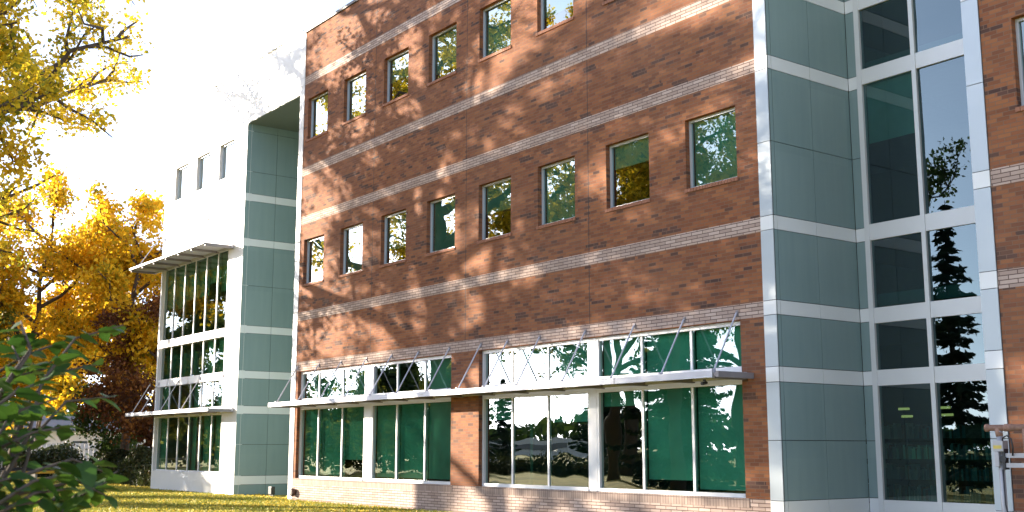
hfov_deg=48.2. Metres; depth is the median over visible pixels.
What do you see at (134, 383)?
plum tree
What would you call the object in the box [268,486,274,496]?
floodlight
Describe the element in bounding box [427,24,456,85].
window
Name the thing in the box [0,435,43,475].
bush
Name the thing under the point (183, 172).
window
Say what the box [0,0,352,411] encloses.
sky
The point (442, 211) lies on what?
window
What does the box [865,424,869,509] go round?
wall
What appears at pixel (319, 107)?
window
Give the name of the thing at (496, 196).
window
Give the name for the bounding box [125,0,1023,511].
office building
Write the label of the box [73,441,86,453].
window
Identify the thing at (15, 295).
maple tree
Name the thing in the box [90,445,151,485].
hedge
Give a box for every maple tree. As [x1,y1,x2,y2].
[0,161,164,470]
[0,282,149,440]
[0,303,21,344]
[15,179,164,450]
[98,303,155,397]
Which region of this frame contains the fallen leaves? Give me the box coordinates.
[4,477,445,511]
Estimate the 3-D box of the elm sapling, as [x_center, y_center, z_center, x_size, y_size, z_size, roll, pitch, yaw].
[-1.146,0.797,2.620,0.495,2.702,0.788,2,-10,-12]
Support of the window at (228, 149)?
in the office building
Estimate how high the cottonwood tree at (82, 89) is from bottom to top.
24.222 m
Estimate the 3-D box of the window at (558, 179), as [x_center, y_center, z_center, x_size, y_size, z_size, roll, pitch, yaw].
[1.102,-1.453,26.612,0.266,1.517,1.411,7,-12,-36]
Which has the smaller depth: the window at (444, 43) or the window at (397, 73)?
the window at (444, 43)
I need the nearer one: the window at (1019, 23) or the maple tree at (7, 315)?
the window at (1019, 23)
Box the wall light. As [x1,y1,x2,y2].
[289,488,295,495]
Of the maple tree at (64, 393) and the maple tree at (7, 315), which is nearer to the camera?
the maple tree at (7, 315)
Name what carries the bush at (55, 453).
on the lawn at (280, 496)
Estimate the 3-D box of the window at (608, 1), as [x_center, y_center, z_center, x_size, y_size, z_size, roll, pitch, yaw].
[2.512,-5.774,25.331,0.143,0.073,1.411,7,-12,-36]
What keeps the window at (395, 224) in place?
in the office building
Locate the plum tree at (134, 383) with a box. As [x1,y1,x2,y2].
[69,283,160,449]
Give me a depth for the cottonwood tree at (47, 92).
28.18 m
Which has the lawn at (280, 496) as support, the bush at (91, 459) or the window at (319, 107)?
the bush at (91, 459)
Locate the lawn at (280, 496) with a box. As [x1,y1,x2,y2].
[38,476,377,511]
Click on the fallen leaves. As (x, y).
(221, 504)
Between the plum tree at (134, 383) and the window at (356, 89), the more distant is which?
the plum tree at (134, 383)
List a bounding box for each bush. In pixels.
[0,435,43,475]
[20,439,86,476]
[84,442,142,461]
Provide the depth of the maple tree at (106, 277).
55.70 m
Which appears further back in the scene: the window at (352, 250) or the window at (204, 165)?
the window at (204, 165)
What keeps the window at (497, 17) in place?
in the office building
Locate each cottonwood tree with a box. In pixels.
[0,0,91,217]
[0,0,153,268]
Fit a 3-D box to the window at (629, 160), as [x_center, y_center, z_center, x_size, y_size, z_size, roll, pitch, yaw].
[2.561,-1.776,24.695,0.266,1.517,1.411,7,-12,-36]
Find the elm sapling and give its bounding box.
[0,321,129,511]
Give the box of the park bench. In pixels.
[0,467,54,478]
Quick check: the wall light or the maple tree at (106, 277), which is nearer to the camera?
the wall light
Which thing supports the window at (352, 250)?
in the office building
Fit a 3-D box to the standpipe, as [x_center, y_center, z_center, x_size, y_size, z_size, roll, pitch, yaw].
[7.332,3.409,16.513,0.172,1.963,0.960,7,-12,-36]
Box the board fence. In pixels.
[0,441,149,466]
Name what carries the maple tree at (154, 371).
on the lawn at (280, 496)
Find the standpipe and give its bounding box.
[984,424,1023,511]
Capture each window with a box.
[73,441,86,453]
[177,164,188,199]
[198,153,210,189]
[221,140,234,179]
[302,236,323,286]
[306,91,327,141]
[338,223,362,277]
[342,72,365,125]
[379,210,405,267]
[382,49,408,106]
[425,195,454,256]
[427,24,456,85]
[477,177,510,243]
[478,0,510,62]
[536,0,573,36]
[536,157,575,229]
[602,0,614,5]
[605,134,650,212]
[685,107,737,192]
[1015,17,1023,111]
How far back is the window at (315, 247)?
36.35 m
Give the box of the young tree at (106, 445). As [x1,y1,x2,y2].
[68,381,152,457]
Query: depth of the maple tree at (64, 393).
84.56 m
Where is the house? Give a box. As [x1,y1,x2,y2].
[5,416,145,454]
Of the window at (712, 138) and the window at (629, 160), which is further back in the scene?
the window at (629, 160)
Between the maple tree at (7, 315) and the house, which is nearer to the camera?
the maple tree at (7, 315)
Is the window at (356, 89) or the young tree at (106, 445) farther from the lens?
the young tree at (106, 445)
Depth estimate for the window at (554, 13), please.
27.49 m

